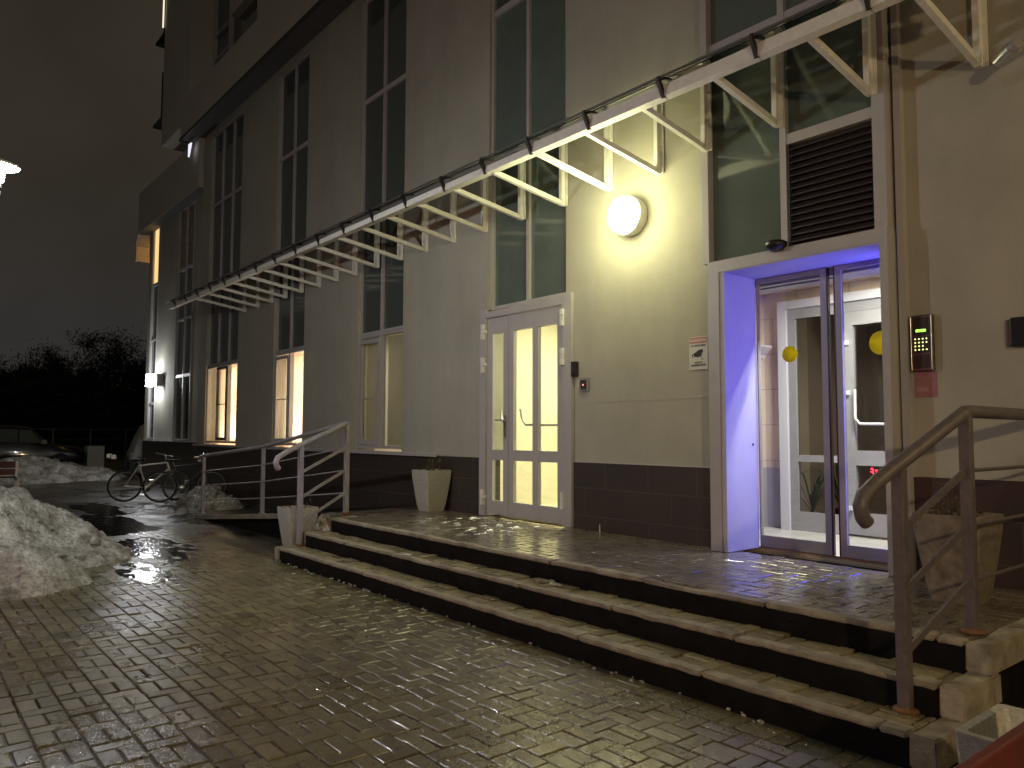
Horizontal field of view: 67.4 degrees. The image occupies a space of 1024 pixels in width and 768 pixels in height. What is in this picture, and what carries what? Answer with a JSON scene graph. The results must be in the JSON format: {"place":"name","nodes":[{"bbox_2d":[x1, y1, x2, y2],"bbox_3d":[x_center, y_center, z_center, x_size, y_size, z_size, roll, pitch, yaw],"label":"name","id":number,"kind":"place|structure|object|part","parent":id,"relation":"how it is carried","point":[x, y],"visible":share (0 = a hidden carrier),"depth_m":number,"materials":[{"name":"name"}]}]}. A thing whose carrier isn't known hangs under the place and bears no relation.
{"place":"outdoors","nodes":[
{"label":"outdoors","id":0,"kind":"place"},
{"bbox_2d":[0,0,183,393],"label":"sky","id":1,"kind":"structure","parent":0,"point":[81,80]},
{"bbox_2d":[84,446,104,466],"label":"concrete block","id":2,"kind":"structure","parent":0,"point":[94,455],"depth_m":30.58,"materials":[{"name":"grey concrete"}]},
{"bbox_2d":[106,424,143,476],"bbox_3d":[-11.654,2.304,27.297,4.770,1.840,2.220,3,-4,-33],"label":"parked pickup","id":3,"kind":"object","parent":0,"point":[134,450],"visible":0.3,"depth_m":25.83,"materials":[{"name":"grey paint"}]},
{"bbox_2d":[0,527,901,767],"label":"paving","id":4,"kind":"structure","parent":0,"point":[261,607],"depth_m":4.48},
{"bbox_2d":[0,158,20,192],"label":"park lamp","id":5,"kind":"object","parent":4,"relation":"on","point":[6,166],"visible":1,"depth_m":6.90,"materials":[{"name":"grey"}]},
{"bbox_2d":[0,485,133,601],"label":"snow pile","id":6,"kind":"object","parent":4,"relation":"on","point":[46,548],"visible":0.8,"depth_m":8.43,"materials":[{"name":"white snow"}]},
{"bbox_2d":[113,561,171,582],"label":"puddle","id":7,"kind":"object","parent":4,"relation":"on","point":[138,574],"visible":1,"depth_m":8.21,"materials":[{"name":"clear liquid"}]},
{"bbox_2d":[118,537,198,561],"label":"puddle","id":8,"kind":"object","parent":4,"relation":"on","point":[149,548],"visible":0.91,"depth_m":9.90,"materials":[{"name":"clear liquid"}]},
{"bbox_2d":[97,568,885,767],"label":"grit","id":9,"kind":"object","parent":4,"relation":"on","point":[554,723],"visible":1,"depth_m":3.91,"materials":[{"name":"grey"}]},
{"bbox_2d":[276,560,763,723],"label":"ice crumbs","id":10,"kind":"object","parent":4,"relation":"on","point":[641,681],"visible":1,"depth_m":5.06,"materials":[{"name":"white ice"}]},
{"bbox_2d":[954,704,1023,763],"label":"concrete planter","id":11,"kind":"object","parent":4,"relation":"on","point":[976,734],"visible":0.67,"depth_m":2.57,"materials":[{"name":"grey concrete"}]},
{"bbox_2d":[954,721,1023,767],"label":"park bench","id":12,"kind":"object","parent":4,"relation":"on","point":[1005,750],"depth_m":1.75,"materials":[{"name":"red paint"}]},
{"bbox_2d":[0,456,958,767],"bbox_3d":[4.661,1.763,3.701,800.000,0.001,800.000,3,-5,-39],"label":"ground","id":13,"kind":"structure","parent":0,"point":[144,510],"depth_m":13.48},
{"bbox_2d":[0,461,19,485],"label":"park bench","id":14,"kind":"object","parent":13,"relation":"on","point":[9,464],"visible":0.94,"depth_m":18.39,"materials":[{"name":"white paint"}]},
{"bbox_2d":[0,354,38,389],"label":"bare tree","id":15,"kind":"object","parent":13,"relation":"on","point":[4,378],"visible":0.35,"depth_m":47.86,"materials":[{"name":"black plant"}]},
{"bbox_2d":[0,425,85,462],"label":"parked car","id":16,"kind":"object","parent":13,"relation":"on","point":[17,441],"visible":0.52,"depth_m":29.24,"materials":[{"name":"black paint"}]},
{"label":"side window","id":17,"kind":"part","parent":16,"relation":"part of","materials":[{"name":"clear glass"}]},
{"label":"side window","id":18,"kind":"part","parent":16,"relation":"part of","materials":[{"name":"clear glass"}]},
{"bbox_2d":[0,344,88,395],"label":"bare tree","id":19,"kind":"object","parent":13,"relation":"on","point":[56,364],"visible":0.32,"depth_m":50.70,"materials":[{"name":"black plant"}]},
{"bbox_2d":[0,454,126,484],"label":"snow pile","id":20,"kind":"object","parent":13,"relation":"on","point":[32,469],"visible":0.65,"depth_m":23.55,"materials":[{"name":"white snow"}]},
{"bbox_2d":[15,336,118,395],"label":"bare tree","id":21,"kind":"object","parent":13,"relation":"on","point":[84,390],"visible":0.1,"depth_m":55.06,"materials":[{"name":"black plant"}]},
{"bbox_2d":[31,428,137,458],"bbox_3d":[-17.320,2.693,32.226,14.000,1.662,0.070,3,-5,-39],"label":"metal fence","id":22,"kind":"object","parent":13,"relation":"on","point":[90,434],"visible":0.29,"depth_m":32.00,"materials":[{"name":"grey metal"}]},
{"bbox_2d":[68,503,126,516],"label":"puddle","id":23,"kind":"object","parent":13,"relation":"on","point":[101,509],"visible":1,"depth_m":14.95,"materials":[{"name":"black liquid"}]},
{"bbox_2d":[63,321,146,394],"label":"bare tree","id":24,"kind":"object","parent":13,"relation":"on","point":[117,351],"visible":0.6,"depth_m":55.79,"materials":[{"name":"black plant"}]},
{"bbox_2d":[79,515,160,540],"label":"puddle","id":25,"kind":"object","parent":13,"relation":"on","point":[115,526],"visible":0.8,"depth_m":12.40,"materials":[{"name":"black liquid"}]},
{"bbox_2d":[100,349,145,390],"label":"bare tree","id":26,"kind":"object","parent":13,"relation":"on","point":[144,363],"visible":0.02,"depth_m":61.12,"materials":[{"name":"black plant"}]},
{"bbox_2d":[107,453,190,501],"bbox_3d":[-7.951,2.061,16.884,1.690,1.037,0.555,2,2,-27],"label":"bicycle","id":27,"kind":"object","parent":13,"relation":"on","point":[148,486],"visible":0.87,"depth_m":16.80,"materials":[{"name":"black metal"}]},
{"bbox_2d":[142,452,227,501],"bbox_3d":[-7.103,2.054,16.734,1.716,1.037,0.600,2,4,-21],"label":"bicycle","id":28,"kind":"object","parent":13,"relation":"on","point":[180,488],"visible":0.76,"depth_m":16.64,"materials":[{"name":"black metal"}]},
{"bbox_2d":[176,484,243,509],"bbox_3d":[-6.390,2.331,16.098,1.250,0.463,3.750,3,-5,-39],"label":"snow pile","id":29,"kind":"object","parent":13,"relation":"on","point":[192,498],"visible":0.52,"depth_m":15.48,"materials":[{"name":"white snow"}]},
{"bbox_2d":[277,497,318,545],"bbox_3d":[-2.774,1.775,9.933,0.400,0.731,0.400,3,-5,-39],"label":"concrete planter","id":30,"kind":"object","parent":13,"relation":"on","point":[287,517],"visible":0.69,"depth_m":9.81,"materials":[{"name":"grey concrete"}]},
{"bbox_2d":[194,507,401,538],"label":"wheelchair ramp","id":31,"kind":"structure","parent":13,"relation":"on","point":[267,523],"depth_m":11.67,"materials":[{"name":"concrete"}]},
{"bbox_2d":[197,421,348,513],"bbox_3d":[-4.054,1.454,12.271,0.100,1.663,6.051,3,-5,-39],"label":"ramp railing","id":32,"kind":"object","parent":31,"relation":"on","point":[262,498],"visible":0.92,"depth_m":12.10,"materials":[{"name":"grey metal"}]},
{"bbox_2d":[274,507,1023,767],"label":"entrance steps","id":33,"kind":"structure","parent":13,"relation":"on","point":[805,648],"depth_m":5.04,"materials":[{"name":"concrete"}]},
{"bbox_2d":[273,421,350,546],"bbox_3d":[-2.433,1.203,9.421,0.130,1.515,1.306,-2,-4,29],"label":"stair railing","id":34,"kind":"object","parent":33,"relation":"on","point":[299,447],"visible":0.99,"depth_m":9.41,"materials":[{"name":"grey metal"}]},
{"bbox_2d":[311,514,329,530],"bbox_3d":[-2.349,1.891,9.562,0.375,0.531,0.425,3,-5,-39],"label":"snow pile","id":35,"kind":"object","parent":33,"relation":"on","point":[321,523],"visible":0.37,"depth_m":9.47,"materials":[{"name":"white snow"}]},
{"bbox_2d":[412,456,450,511],"bbox_3d":[-1.094,1.350,10.427,0.400,0.734,0.400,3,-5,-39],"label":"concrete planter","id":36,"kind":"object","parent":33,"relation":"on","point":[431,487],"visible":1,"depth_m":10.30,"materials":[{"name":"grey concrete"}]},
{"bbox_2d":[536,579,561,586],"bbox_3d":[0.314,1.585,6.133,0.105,0.019,0.286,3,-5,-39],"label":"ice patch","id":37,"kind":"object","parent":33,"relation":"on","point":[552,582],"visible":1,"depth_m":6.11,"materials":[{"name":"white ice"}]},
{"bbox_2d":[852,405,1023,714],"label":"stair railing","id":38,"kind":"object","parent":33,"relation":"on","point":[894,471],"visible":1,"depth_m":3.90,"materials":[{"name":"metal"}]},
{"bbox_2d":[912,482,1003,604],"bbox_3d":[2.838,0.999,4.883,0.400,0.748,0.400,3,-5,-39],"label":"concrete planter","id":39,"kind":"object","parent":33,"relation":"on","point":[936,528],"visible":0.66,"depth_m":4.79,"materials":[{"name":"grey concrete"}]},
{"bbox_2d":[135,0,1023,590],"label":"apartment building","id":40,"kind":"structure","parent":0,"point":[891,206],"depth_m":8.71,"materials":[{"name":"paint"}]},
{"bbox_2d":[147,226,160,438],"bbox_3d":[-10.831,-1.563,23.308,0.115,6.470,0.805,3,-5,-39],"label":"window","id":41,"kind":"structure","parent":40,"relation":"in","point":[156,252],"depth_m":23.44,"materials":[{"name":"grey glass"}]},
{"bbox_2d":[146,374,162,386],"bbox_3d":[-10.410,-0.109,22.356,0.338,0.350,0.530,3,-5,-39],"label":"box wall light","id":42,"kind":"object","parent":40,"relation":"attached to","point":[154,380],"visible":1,"depth_m":22.23,"materials":[{"name":"grey metal"}]},
{"bbox_2d":[173,199,195,440],"bbox_3d":[-8.902,-1.708,20.949,0.115,6.470,1.505,3,-5,-39],"label":"window","id":43,"kind":"structure","parent":40,"relation":"in","point":[185,265],"depth_m":21.03,"materials":[{"name":"black glass"}]},
{"bbox_2d":[188,141,192,156],"bbox_3d":[-8.238,-6.016,19.672,0.040,0.350,0.270,3,-5,-39],"label":"soffit floodlight","id":44,"kind":"object","parent":40,"relation":"attached to","point":[189,146],"visible":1,"depth_m":19.69,"materials":[{"name":"white"}]},
{"bbox_2d":[206,361,236,443],"bbox_3d":[-6.725,0.453,17.876,0.115,1.836,2.205,3,-5,-39],"label":"window","id":45,"kind":"structure","parent":40,"relation":"in","point":[228,366],"depth_m":18.07,"materials":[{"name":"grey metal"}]},
{"bbox_2d":[208,110,243,366],"bbox_3d":[-6.715,-3.341,18.118,0.115,5.760,2.205,3,-5,-39],"label":"window","id":46,"kind":"structure","parent":40,"relation":"in","point":[228,143],"depth_m":18.24,"materials":[{"name":"black glass"}]},
{"bbox_2d":[273,348,303,445],"bbox_3d":[-4.291,0.270,14.898,0.115,1.836,1.505,3,-5,-39],"label":"window","id":47,"kind":"structure","parent":40,"relation":"in","point":[279,356],"depth_m":14.96,"materials":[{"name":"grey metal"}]},
{"bbox_2d":[275,52,309,353],"bbox_3d":[-4.281,-3.525,15.140,0.115,5.760,1.505,3,-5,-39],"label":"window","id":48,"kind":"structure","parent":40,"relation":"in","point":[290,311],"depth_m":15.23,"materials":[{"name":"clear glass"}]},
{"bbox_2d":[358,329,402,448],"bbox_3d":[-2.047,0.101,12.153,0.115,1.836,1.505,3,-5,-39],"label":"window","id":49,"kind":"structure","parent":40,"relation":"in","point":[379,443],"depth_m":12.21,"materials":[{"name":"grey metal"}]},
{"bbox_2d":[359,0,406,336],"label":"window","id":50,"kind":"structure","parent":40,"relation":"in","point":[384,76],"depth_m":12.46,"materials":[{"name":"clear glass"}]},
{"bbox_2d":[479,292,573,527],"bbox_3d":[0.169,0.321,9.338,0.220,2.650,1.720,3,-5,-39],"label":"door","id":51,"kind":"structure","parent":40,"relation":"in","point":[559,312],"depth_m":9.29,"materials":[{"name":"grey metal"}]},
{"bbox_2d":[491,0,565,310],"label":"window","id":52,"kind":"structure","parent":40,"relation":"in","point":[528,256],"depth_m":9.60,"materials":[{"name":"clear glass"}]},
{"bbox_2d":[570,361,577,376],"bbox_3d":[0.698,-0.168,8.649,0.061,0.170,0.090,3,-5,-39],"label":"card reader","id":53,"kind":"object","parent":40,"relation":"attached to","point":[574,368],"visible":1,"depth_m":8.62,"materials":[{"name":"black plastic"}]},
{"bbox_2d":[166,0,988,311],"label":"entrance canopy","id":54,"kind":"object","parent":40,"relation":"attached to","point":[774,44],"visible":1,"depth_m":7.42,"materials":[{"name":"white metal"}]},
{"bbox_2d":[580,378,588,391],"bbox_3d":[0.802,0.010,8.530,0.036,0.144,0.124,3,-5,-39],"label":"exit button","id":55,"kind":"object","parent":40,"relation":"attached to","point":[584,384],"visible":1,"depth_m":8.51,"materials":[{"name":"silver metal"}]},
{"bbox_2d":[607,196,647,236],"bbox_3d":[1.186,-1.760,8.022,0.232,0.414,0.414,3,-5,-39],"label":"round wall lamp","id":56,"kind":"object","parent":40,"relation":"attached to","point":[627,215],"visible":1,"depth_m":7.92,"materials":[{"name":"white paint"}]},
{"bbox_2d":[689,336,707,369],"bbox_3d":[1.786,-0.297,7.362,0.009,0.316,0.216,3,-5,-39],"label":"surveillance sign","id":57,"kind":"object","parent":40,"relation":"attached to","point":[698,352],"visible":1,"depth_m":7.36,"materials":[{"name":"grey paper"}]},
{"bbox_2d":[710,0,776,44],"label":"window","id":58,"kind":"structure","parent":40,"relation":"in","point":[729,18],"depth_m":7.10,"materials":[{"name":"clear glass"}]},
{"bbox_2d":[711,27,780,261],"bbox_3d":[2.125,-2.133,6.959,0.010,2.011,0.731,3,-5,-39],"label":"window","id":59,"kind":"structure","parent":40,"relation":"in","point":[746,156],"depth_m":6.96,"materials":[{"name":"clear glass"}]},
{"bbox_2d":[765,239,786,251],"bbox_3d":[2.246,-1.169,6.511,0.205,0.095,0.180,3,-5,-39],"label":"door sensor","id":60,"kind":"object","parent":40,"relation":"attached to","point":[775,245],"depth_m":6.45,"materials":[{"name":"black plastic"}]},
{"bbox_2d":[756,268,835,555],"bbox_3d":[2.540,0.241,6.916,0.040,2.488,0.711,3,-5,-39],"label":"sliding door","id":61,"kind":"structure","parent":40,"relation":"in","point":[789,354],"depth_m":6.71,"materials":[{"name":"silver metal"}]},
{"bbox_2d":[786,0,806,9],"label":"window","id":62,"kind":"structure","parent":40,"relation":"in","point":[789,3],"depth_m":6.65,"materials":[{"name":"teal glass"}]},
{"bbox_2d":[801,472,824,512],"bbox_3d":[3.482,1.307,8.685,0.501,0.601,0.572,3,-5,-39],"label":"potted plant","id":63,"kind":"object","parent":40,"relation":"on","point":[814,498],"visible":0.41,"depth_m":8.59,"materials":[{"name":"green plant"}]},
{"bbox_2d":[786,0,870,132],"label":"window","id":64,"kind":"structure","parent":40,"relation":"in","point":[818,93],"depth_m":6.40,"materials":[{"name":"clear glass"}]},
{"bbox_2d":[801,463,880,513],"bbox_3d":[3.649,1.200,8.607,0.491,0.807,0.844,3,-5,-39],"label":"potted plant","id":65,"kind":"object","parent":40,"relation":"on","point":[836,497],"visible":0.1,"depth_m":8.43,"materials":[{"name":"green plant"}]},
{"bbox_2d":[833,258,887,562],"bbox_3d":[3.020,0.205,6.329,0.040,2.488,0.711,3,-5,-39],"label":"sliding door","id":66,"kind":"structure","parent":40,"relation":"in","point":[847,550],"depth_m":6.54,"materials":[{"name":"silver metal"}]},
{"bbox_2d":[910,314,935,371],"bbox_3d":[3.073,-0.306,5.750,0.052,0.420,0.160,3,-5,-39],"label":"intercom panel","id":67,"kind":"object","parent":40,"relation":"attached to","point":[922,338],"visible":1,"depth_m":5.73,"materials":[{"name":"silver metal"}]},
{"bbox_2d":[914,371,937,397],"bbox_3d":[3.093,0.004,5.741,0.004,0.196,0.164,3,-5,-39],"label":"pink notice","id":68,"kind":"object","parent":40,"relation":"attached to","point":[925,384],"visible":1,"depth_m":5.74,"materials":[{"name":"paper"}]},
{"bbox_2d":[992,37,1023,66],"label":"security camera","id":69,"kind":"object","parent":40,"relation":"attached to","point":[1006,53],"visible":1,"depth_m":5.08,"materials":[{"name":"grey paint"}]},
{"bbox_2d":[1006,316,1023,346],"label":"wall reader","id":70,"kind":"object","parent":40,"relation":"attached to","point":[1014,331],"depth_m":5.24,"materials":[{"name":"black plastic"}]}
]}

